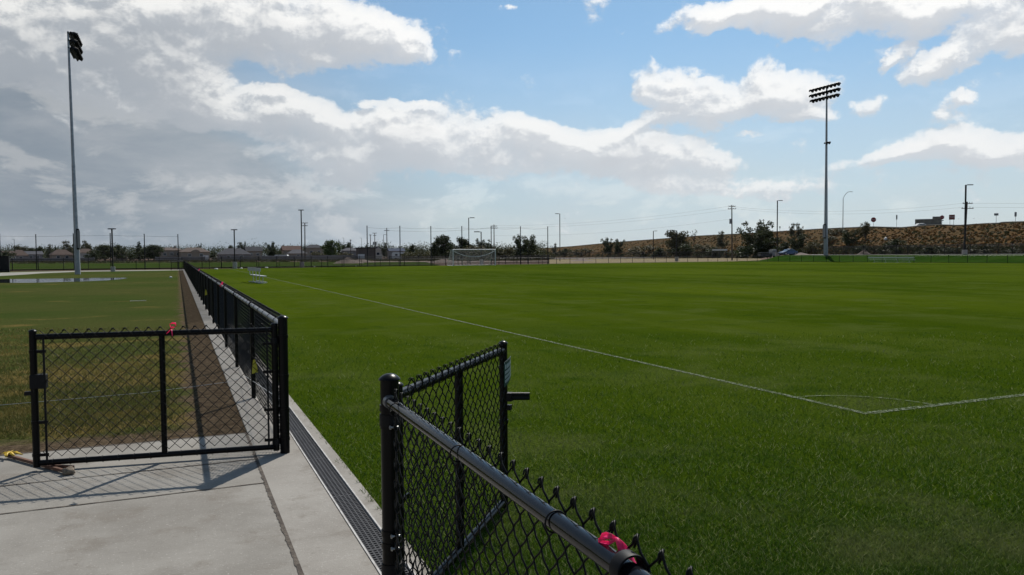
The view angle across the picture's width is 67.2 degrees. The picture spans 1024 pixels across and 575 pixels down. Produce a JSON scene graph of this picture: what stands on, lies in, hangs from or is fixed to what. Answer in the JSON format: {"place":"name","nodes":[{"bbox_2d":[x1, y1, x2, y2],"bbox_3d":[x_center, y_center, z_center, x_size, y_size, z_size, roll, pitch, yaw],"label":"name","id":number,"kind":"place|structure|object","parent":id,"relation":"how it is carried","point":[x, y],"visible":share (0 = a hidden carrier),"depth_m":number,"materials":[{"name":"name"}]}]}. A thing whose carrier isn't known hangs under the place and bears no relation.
{"place":"outdoors","nodes":[
{"label":"outdoors","id":0,"kind":"place"},
{"bbox_2d":[0,278,124,282],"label":"water","id":1,"kind":"structure","parent":0,"point":[47,280],"depth_m":53.48,"materials":[{"name":"grey liquid"}]},
{"bbox_2d":[67,31,82,273],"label":"floodlight tower","id":2,"kind":"structure","parent":0,"point":[74,42],"depth_m":72.13,"materials":[{"name":"metal"}]},
{"bbox_2d":[0,270,167,275],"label":"path","id":3,"kind":"structure","parent":0,"point":[12,273],"depth_m":83.16,"materials":[{"name":"concrete"}]},
{"bbox_2d":[0,269,245,454],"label":"lawn","id":4,"kind":"structure","parent":0,"point":[91,305],"depth_m":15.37,"materials":[{"name":"green plant"}]},
{"bbox_2d":[0,256,10,271],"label":"equipment box","id":5,"kind":"object","parent":4,"relation":"on","point":[4,263],"visible":1,"depth_m":85.44,"materials":[{"name":"black paint"}]},
{"bbox_2d":[108,228,115,271],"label":"lamp post","id":6,"kind":"object","parent":4,"relation":"on","point":[112,268],"visible":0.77,"depth_m":85.76,"materials":[{"name":"metal"}]},
{"bbox_2d":[0,433,298,574],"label":"concrete pavement","id":7,"kind":"structure","parent":0,"point":[228,530],"depth_m":4.63,"materials":[{"name":"grey concrete"}]},
{"bbox_2d":[2,450,62,471],"bbox_3d":[-3.578,1.305,5.780,0.981,0.048,0.110,1,3,32],"label":"wooden stake","id":8,"kind":"object","parent":7,"relation":"on","point":[9,454],"visible":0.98,"depth_m":5.87,"materials":[{"name":"orange wood"}]},
{"bbox_2d":[62,466,75,475],"bbox_3d":[-3.190,1.320,5.538,0.090,0.064,0.069,-1,3,-23],"label":"stone","id":9,"kind":"object","parent":7,"relation":"on","point":[69,470],"visible":1,"depth_m":5.52,"materials":[{"name":"beige stone"}]},
{"bbox_2d":[0,432,310,574],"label":"pavement joint","id":10,"kind":"object","parent":7,"relation":"on","point":[288,540],"visible":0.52,"depth_m":5.05,"materials":[{"name":"grey concrete"}]},
{"bbox_2d":[10,262,429,269],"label":"grass field","id":11,"kind":"structure","parent":0,"point":[95,265],"depth_m":155.41,"materials":[{"name":"green plant"}]},
{"bbox_2d":[373,261,537,261],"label":"dirt road","id":12,"kind":"structure","parent":0,"point":[459,261],"depth_m":196.90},
{"bbox_2d":[10,255,938,270],"bbox_3d":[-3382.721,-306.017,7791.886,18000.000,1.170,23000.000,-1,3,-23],"label":"ground","id":13,"kind":"structure","parent":0,"point":[540,262],"depth_m":127.48,"materials":[{"name":"beige soil"}]},
{"bbox_2d":[14,250,28,257],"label":"house","id":14,"kind":"structure","parent":13,"relation":"on","point":[21,254],"depth_m":340.98,"materials":[{"name":"grey"}]},
{"bbox_2d":[24,251,43,257],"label":"house","id":15,"kind":"structure","parent":13,"relation":"on","point":[31,254],"depth_m":345.94,"materials":[{"name":"grey"}]},
{"bbox_2d":[10,257,94,260],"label":"garden wall","id":16,"kind":"structure","parent":13,"relation":"on","point":[85,259],"depth_m":299.91,"materials":[{"name":"grey concrete"}]},
{"bbox_2d":[49,249,72,257],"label":"house","id":17,"kind":"structure","parent":13,"relation":"on","point":[61,253],"depth_m":350.76,"materials":[{"name":"beige"}]},
{"bbox_2d":[61,240,72,253],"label":"tree","id":18,"kind":"object","parent":13,"relation":"on","point":[69,248],"visible":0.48,"depth_m":399.14,"materials":[{"name":"green plant"}]},
{"bbox_2d":[83,251,104,259],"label":"bush","id":19,"kind":"object","parent":13,"relation":"on","point":[96,254],"visible":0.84,"depth_m":318.82,"materials":[{"name":"green plant"}]},
{"bbox_2d":[10,257,181,270],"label":"picket fence","id":20,"kind":"object","parent":13,"relation":"on","point":[106,265],"visible":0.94,"depth_m":98.81,"materials":[{"name":"black metal"}]},
{"bbox_2d":[87,244,117,259],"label":"tree","id":21,"kind":"object","parent":13,"relation":"on","point":[105,252],"visible":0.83,"depth_m":328.49,"materials":[{"name":"green plant"}]},
{"bbox_2d":[111,245,123,259],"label":"tree","id":22,"kind":"object","parent":13,"relation":"on","point":[117,254],"visible":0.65,"depth_m":349.63,"materials":[{"name":"green plant"}]},
{"bbox_2d":[131,241,145,259],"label":"tree","id":23,"kind":"object","parent":13,"relation":"on","point":[139,257],"visible":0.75,"depth_m":339.32,"materials":[{"name":"green plant"}]},
{"bbox_2d":[138,244,164,257],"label":"tree","id":24,"kind":"object","parent":13,"relation":"on","point":[154,250],"visible":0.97,"depth_m":318.54,"materials":[{"name":"green plant"}]},
{"bbox_2d":[159,246,181,256],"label":"house","id":25,"kind":"structure","parent":13,"relation":"on","point":[170,251],"depth_m":350.04,"materials":[{"name":"beige"}]},
{"bbox_2d":[155,256,204,260],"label":"garden wall","id":26,"kind":"structure","parent":13,"relation":"on","point":[188,258],"depth_m":299.91,"materials":[{"name":"grey concrete"}]},
{"bbox_2d":[179,247,209,260],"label":"house","id":27,"kind":"structure","parent":13,"relation":"on","point":[194,252],"depth_m":345.75,"materials":[{"name":"beige"}]},
{"bbox_2d":[217,248,250,258],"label":"house","id":28,"kind":"structure","parent":13,"relation":"on","point":[226,253],"depth_m":360.86,"materials":[{"name":"grey"}]},
{"bbox_2d":[244,247,262,259],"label":"house","id":29,"kind":"structure","parent":13,"relation":"on","point":[255,251],"depth_m":385.63,"materials":[{"name":"beige"}]},
{"bbox_2d":[264,241,276,255],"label":"tree","id":30,"kind":"object","parent":13,"relation":"on","point":[272,249],"visible":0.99,"depth_m":388.49,"materials":[{"name":"green plant"}]},
{"bbox_2d":[11,258,541,263],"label":"weeds","id":31,"kind":"object","parent":13,"relation":"on","point":[197,261],"visible":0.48,"depth_m":231.28,"materials":[{"name":"green plant"}]},
{"bbox_2d":[1,238,553,259],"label":"woodland","id":32,"kind":"object","parent":13,"relation":"on","point":[217,250],"visible":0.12,"depth_m":484.28,"materials":[{"name":"green plant"}]},
{"bbox_2d":[281,246,302,254],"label":"house","id":33,"kind":"structure","parent":13,"relation":"on","point":[285,249],"depth_m":401.25,"materials":[{"name":"beige"}]},
{"bbox_2d":[286,249,306,255],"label":"house","id":34,"kind":"structure","parent":13,"relation":"on","point":[295,252],"depth_m":370.73,"materials":[{"name":"beige"}]},
{"bbox_2d":[183,269,430,574],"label":"fence kerb","id":35,"kind":"structure","parent":13,"relation":"on","point":[323,539],"depth_m":5.01,"materials":[{"name":"concrete"}]},
{"bbox_2d":[184,261,289,453],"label":"chain link fence","id":36,"kind":"object","parent":35,"relation":"on","point":[224,303],"visible":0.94,"depth_m":8.48,"materials":[{"name":"black metal"}]},
{"bbox_2d":[4,376,271,404],"bbox_3d":[-3.336,1.027,8.067,2.437,0.395,4.301,-6,6,-67],"label":"string","id":37,"kind":"object","parent":36,"relation":"attached to","point":[135,393],"visible":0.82,"depth_m":8.54,"materials":[{"name":"grey"}]},
{"bbox_2d":[24,323,279,467],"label":"gate","id":38,"kind":"structure","parent":36,"relation":"attached to","point":[37,381],"depth_m":5.82,"materials":[{"name":"black metal"}]},
{"bbox_2d":[378,373,692,574],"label":"chain link fence","id":39,"kind":"object","parent":35,"relation":"on","point":[395,412],"visible":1,"depth_m":2.26,"materials":[{"name":"black metal"}]},
{"bbox_2d":[399,341,529,574],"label":"gate","id":40,"kind":"structure","parent":39,"relation":"attached to","point":[456,372],"depth_m":3.91,"materials":[{"name":"black metal"}]},
{"bbox_2d":[598,532,636,563],"bbox_3d":[0.201,0.493,1.452,0.098,0.051,0.015,2,3,43],"label":"flagging tape","id":41,"kind":"object","parent":39,"relation":"attached to","point":[620,543],"visible":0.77,"depth_m":1.47,"materials":[{"name":"pink plastic"}]},
{"bbox_2d":[262,255,356,259],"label":"garden wall","id":42,"kind":"structure","parent":13,"relation":"on","point":[333,256],"depth_m":304.90,"materials":[{"name":"grey concrete"}]},
{"bbox_2d":[306,245,323,255],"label":"house","id":43,"kind":"structure","parent":13,"relation":"on","point":[312,248],"depth_m":399.92,"materials":[{"name":"beige"}]},
{"bbox_2d":[320,240,343,254],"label":"tree","id":44,"kind":"object","parent":13,"relation":"on","point":[330,246],"visible":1,"depth_m":338.79,"materials":[{"name":"green plant"}]},
{"bbox_2d":[354,247,376,257],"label":"house","id":45,"kind":"structure","parent":13,"relation":"on","point":[361,251],"depth_m":299.92,"materials":[{"name":"grey brick"}]},
{"bbox_2d":[388,248,404,258],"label":"house","id":46,"kind":"structure","parent":13,"relation":"on","point":[391,251],"depth_m":370.69,"materials":[{"name":"grey"}]},
{"bbox_2d":[429,241,439,257],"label":"tree","id":47,"kind":"object","parent":13,"relation":"on","point":[434,250],"visible":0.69,"depth_m":259.17,"materials":[{"name":"green plant"}]},
{"bbox_2d":[433,234,454,255],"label":"tree","id":48,"kind":"object","parent":13,"relation":"on","point":[443,242],"visible":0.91,"depth_m":253.39,"materials":[{"name":"green plant"}]},
{"bbox_2d":[441,247,464,259],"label":"bush","id":49,"kind":"object","parent":13,"relation":"on","point":[455,253],"visible":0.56,"depth_m":248.87,"materials":[{"name":"green plant"}]},
{"bbox_2d":[455,236,475,255],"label":"tree","id":50,"kind":"object","parent":13,"relation":"on","point":[464,242],"visible":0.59,"depth_m":253.60,"materials":[{"name":"green plant"}]},
{"bbox_2d":[459,244,486,259],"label":"bush","id":51,"kind":"object","parent":13,"relation":"on","point":[469,246],"visible":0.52,"depth_m":249.30,"materials":[{"name":"green plant"}]},
{"bbox_2d":[401,249,555,259],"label":"hedge growth","id":52,"kind":"object","parent":13,"relation":"on","point":[416,253],"visible":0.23,"depth_m":264.84,"materials":[{"name":"green plant"}]},
{"bbox_2d":[475,238,490,256],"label":"tree","id":53,"kind":"object","parent":13,"relation":"on","point":[486,246],"visible":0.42,"depth_m":257.21,"materials":[{"name":"green plant"}]},
{"bbox_2d":[496,246,514,258],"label":"bush","id":54,"kind":"object","parent":13,"relation":"on","point":[505,252],"visible":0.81,"depth_m":248.51,"materials":[{"name":"green plant"}]},
{"bbox_2d":[512,235,529,256],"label":"tree","id":55,"kind":"object","parent":13,"relation":"on","point":[517,243],"visible":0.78,"depth_m":244.82,"materials":[{"name":"green plant"}]},
{"bbox_2d":[510,247,540,259],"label":"bush","id":56,"kind":"object","parent":13,"relation":"on","point":[526,251],"visible":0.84,"depth_m":243.95,"materials":[{"name":"green plant"}]},
{"bbox_2d":[521,235,537,258],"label":"tree","id":57,"kind":"object","parent":13,"relation":"on","point":[532,244],"visible":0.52,"depth_m":248.46,"materials":[{"name":"green plant"}]},
{"bbox_2d":[758,250,779,257],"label":"flatbed truck","id":58,"kind":"object","parent":13,"relation":"on","point":[771,253],"visible":0.65,"depth_m":185.07,"materials":[{"name":"grey paint"}]},
{"bbox_2d":[775,200,782,256],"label":"lamp post","id":59,"kind":"object","parent":13,"relation":"on","point":[776,253],"visible":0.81,"depth_m":177.66,"materials":[{"name":"metal"}]},
{"bbox_2d":[772,241,794,251],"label":"bush","id":60,"kind":"object","parent":13,"relation":"on","point":[784,245],"visible":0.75,"depth_m":245.50,"materials":[{"name":"green plant"}]},
{"bbox_2d":[0,0,1023,255],"label":"sky","id":61,"kind":"structure","parent":0,"point":[198,121],"materials":[{"name":"blue"}]},
{"bbox_2d":[200,261,1023,574],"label":"playing field","id":62,"kind":"structure","parent":0,"point":[696,303],"depth_m":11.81,"materials":[{"name":"green plant"}]},
{"bbox_2d":[248,267,266,282],"bbox_3d":[-15.341,-0.753,46.427,0.512,0.890,4.400,-2,3,-28],"label":"team bench","id":63,"kind":"object","parent":62,"relation":"on","point":[255,270],"visible":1,"depth_m":46.05,"materials":[{"name":"metal"}]},
{"bbox_2d":[184,256,735,268],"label":"chain link fence","id":64,"kind":"object","parent":62,"relation":"on","point":[448,261],"visible":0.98,"depth_m":121.40,"materials":[{"name":"black metal"}]},
{"bbox_2d":[447,249,495,265],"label":"soccer goal","id":65,"kind":"object","parent":62,"relation":"on","point":[453,250],"visible":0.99,"depth_m":118.45,"materials":[{"name":"grey paint"}]},
{"bbox_2d":[236,265,1023,413],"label":"pitch line","id":66,"kind":"object","parent":62,"relation":"on","point":[966,401],"visible":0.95,"depth_m":8.43,"materials":[{"name":"white paint"}]},
{"bbox_2d":[737,255,1023,262],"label":"chain link fence","id":67,"kind":"object","parent":62,"relation":"on","point":[905,256],"visible":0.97,"depth_m":120.57,"materials":[{"name":"black metal"}]},
{"bbox_2d":[549,257,761,263],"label":"bare ground","id":68,"kind":"structure","parent":0,"point":[613,260],"depth_m":193.61,"materials":[{"name":"beige soil"}]},
{"bbox_2d":[181,255,548,267],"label":"fence","id":69,"kind":"object","parent":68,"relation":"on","point":[515,259],"visible":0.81,"depth_m":116.73,"materials":[{"name":"black metal"}]},
{"bbox_2d":[551,251,734,259],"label":"fence","id":70,"kind":"object","parent":68,"relation":"on","point":[615,254],"visible":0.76,"depth_m":261.93,"materials":[{"name":"black metal"}]},
{"bbox_2d":[728,205,735,259],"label":"utility pole","id":71,"kind":"object","parent":68,"relation":"on","point":[730,222],"visible":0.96,"depth_m":189.68,"materials":[{"name":"brown wood"}]},
{"bbox_2d":[494,207,729,235],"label":"power line","id":72,"kind":"object","parent":71,"relation":"attached to","point":[598,221],"visible":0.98,"depth_m":216.79,"materials":[{"name":"grey metal"}]},
{"bbox_2d":[542,222,1023,257],"bbox_3d":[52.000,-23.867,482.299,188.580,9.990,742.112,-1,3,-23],"label":"embankment","id":73,"kind":"structure","parent":0,"point":[878,236],"depth_m":225.54,"materials":[{"name":"brown soil"}]},
{"bbox_2d":[600,237,614,254],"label":"tree","id":74,"kind":"object","parent":73,"relation":"on","point":[607,247],"visible":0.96,"depth_m":427.15,"materials":[{"name":"green plant"}]},
{"bbox_2d":[613,239,625,255],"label":"tree","id":75,"kind":"object","parent":73,"relation":"on","point":[617,248],"visible":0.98,"depth_m":409.37,"materials":[{"name":"green plant"}]},
{"bbox_2d":[628,245,658,254],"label":"bush","id":76,"kind":"object","parent":73,"relation":"on","point":[643,248],"visible":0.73,"depth_m":375.07,"materials":[{"name":"green plant"}]},
{"bbox_2d":[648,247,669,257],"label":"bush","id":77,"kind":"object","parent":73,"relation":"on","point":[660,250],"visible":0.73,"depth_m":349.00,"materials":[{"name":"green plant"}]},
{"bbox_2d":[664,229,691,256],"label":"tree","id":78,"kind":"object","parent":73,"relation":"on","point":[681,237],"visible":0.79,"depth_m":329.98,"materials":[{"name":"green plant"}]},
{"bbox_2d":[670,243,697,255],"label":"bush","id":79,"kind":"object","parent":73,"relation":"on","point":[685,248],"visible":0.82,"depth_m":323.16,"materials":[{"name":"green plant"}]},
{"bbox_2d":[692,243,710,253],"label":"bush","id":80,"kind":"object","parent":73,"relation":"on","point":[698,247],"visible":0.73,"depth_m":309.51,"materials":[{"name":"green plant"}]},
{"bbox_2d":[699,246,724,257],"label":"bush","id":81,"kind":"object","parent":73,"relation":"on","point":[710,250],"visible":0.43,"depth_m":293.20,"materials":[{"name":"green plant"}]},
{"bbox_2d":[716,230,729,248],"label":"tree","id":82,"kind":"object","parent":73,"relation":"on","point":[720,242],"visible":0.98,"depth_m":300.90,"materials":[{"name":"green plant"}]},
{"bbox_2d":[727,245,747,257],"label":"bush","id":83,"kind":"object","parent":73,"relation":"on","point":[740,248],"visible":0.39,"depth_m":272.65,"materials":[{"name":"green plant"}]},
{"bbox_2d":[735,219,773,255],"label":"tree","id":84,"kind":"object","parent":73,"relation":"on","point":[749,237],"visible":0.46,"depth_m":263.47,"materials":[{"name":"green plant"}]},
{"bbox_2d":[735,240,773,257],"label":"bush","id":85,"kind":"object","parent":73,"relation":"on","point":[755,249],"visible":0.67,"depth_m":257.99,"materials":[{"name":"green plant"}]},
{"bbox_2d":[753,229,783,251],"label":"tree","id":86,"kind":"object","parent":73,"relation":"on","point":[764,237],"visible":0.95,"depth_m":257.04,"materials":[{"name":"green plant"}]},
{"bbox_2d":[556,222,1023,257],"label":"dry brush","id":87,"kind":"object","parent":73,"relation":"on","point":[957,228],"visible":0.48,"depth_m":200.17,"materials":[{"name":"brown plant"}]},
{"bbox_2d":[787,233,807,248],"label":"tree","id":88,"kind":"object","parent":73,"relation":"on","point":[799,242],"visible":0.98,"depth_m":242.04,"materials":[{"name":"green plant"}]},
{"bbox_2d":[800,241,823,252],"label":"bush","id":89,"kind":"object","parent":73,"relation":"on","point":[811,247],"visible":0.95,"depth_m":232.31,"materials":[{"name":"green plant"}]},
{"bbox_2d":[841,229,860,245],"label":"tree","id":90,"kind":"object","parent":73,"relation":"on","point":[845,237],"visible":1,"depth_m":219.28,"materials":[{"name":"green plant"}]},
{"bbox_2d":[857,221,871,239],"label":"tree","id":91,"kind":"object","parent":73,"relation":"on","point":[865,230],"visible":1,"depth_m":219.03,"materials":[{"name":"green plant"}]},
{"bbox_2d":[883,238,906,247],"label":"bush","id":92,"kind":"object","parent":73,"relation":"on","point":[893,242],"visible":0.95,"depth_m":199.28,"materials":[{"name":"green plant"}]},
{"bbox_2d":[810,254,948,254],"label":"parking lot","id":93,"kind":"structure","parent":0,"point":[901,254],"depth_m":147.51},
{"bbox_2d":[778,249,797,254],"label":"parked car","id":94,"kind":"object","parent":93,"relation":"on","point":[788,251],"visible":0.94,"depth_m":175.32,"materials":[{"name":"blue paint"}]},
{"bbox_2d":[828,243,1023,254],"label":"picket fence","id":95,"kind":"object","parent":93,"relation":"on","point":[891,251],"visible":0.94,"depth_m":144.06,"materials":[{"name":"black metal"}]},
{"bbox_2d":[962,184,972,254],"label":"lamp post","id":96,"kind":"object","parent":93,"relation":"on","point":[964,251],"visible":0.8,"depth_m":130.70,"materials":[{"name":"metal"}]},
{"bbox_2d":[758,255,1023,262],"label":"grass berm","id":97,"kind":"object","parent":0,"point":[984,259],"depth_m":129.27,"materials":[{"name":"green plant"}]},
{"bbox_2d":[809,82,840,254],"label":"floodlight tower","id":98,"kind":"structure","parent":97,"relation":"on","point":[825,224],"depth_m":149.80,"materials":[{"name":"metal"}]},
{"bbox_3d":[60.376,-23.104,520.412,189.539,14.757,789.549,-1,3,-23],"label":"highway road","id":99,"kind":"structure","parent":0,"visible":0},
{"bbox_2d":[536,221,1023,248],"bbox_3d":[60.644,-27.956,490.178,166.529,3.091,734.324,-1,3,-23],"label":"highway edge","id":100,"kind":"object","parent":99,"relation":"on","point":[846,227],"visible":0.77,"depth_m":227.52,"materials":[{"name":"grey concrete"}]},
{"bbox_2d":[915,216,941,224],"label":"panelled structure","id":101,"kind":"object","parent":99,"relation":"on","point":[935,220],"visible":0.51,"depth_m":221.05,"materials":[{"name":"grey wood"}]},
{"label":"drain channel","id":102,"kind":"structure","parent":0,"visible":0},
{"bbox_2d":[231,340,415,574],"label":"drain edge strip","id":103,"kind":"object","parent":102,"relation":"on","point":[341,512],"depth_m":4.99,"materials":[{"name":"grey metal"}]},
{"bbox_2d":[231,334,305,431],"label":"drain grate","id":104,"kind":"object","parent":103,"relation":"on","point":[295,425],"visible":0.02,"depth_m":7.24,"materials":[{"name":"grey metal"}]},
{"bbox_2d":[291,431,325,459],"bbox_3d":[-1.705,1.309,6.402,0.136,0.012,1.001,-1,3,-23],"label":"drain grate","id":105,"kind":"object","parent":103,"relation":"on","point":[307,445],"visible":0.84,"depth_m":6.36,"materials":[{"name":"grey metal"}]},
{"bbox_2d":[309,458,351,496],"bbox_3d":[-1.307,1.345,5.486,0.136,0.012,1.001,-1,3,-23],"label":"drain grate","id":106,"kind":"object","parent":103,"relation":"on","point":[332,480],"visible":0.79,"depth_m":5.43,"materials":[{"name":"grey metal"}]},
{"bbox_2d":[333,494,381,549],"bbox_3d":[-0.909,1.382,4.569,0.136,0.012,1.001,-1,3,-23],"label":"drain grate","id":107,"kind":"object","parent":103,"relation":"on","point":[365,528],"visible":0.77,"depth_m":4.53,"materials":[{"name":"grey metal"}]},
{"bbox_2d":[367,548,411,574],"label":"drain grate","id":108,"kind":"object","parent":103,"relation":"on","point":[376,556],"visible":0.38,"depth_m":4.00,"materials":[{"name":"grey metal"}]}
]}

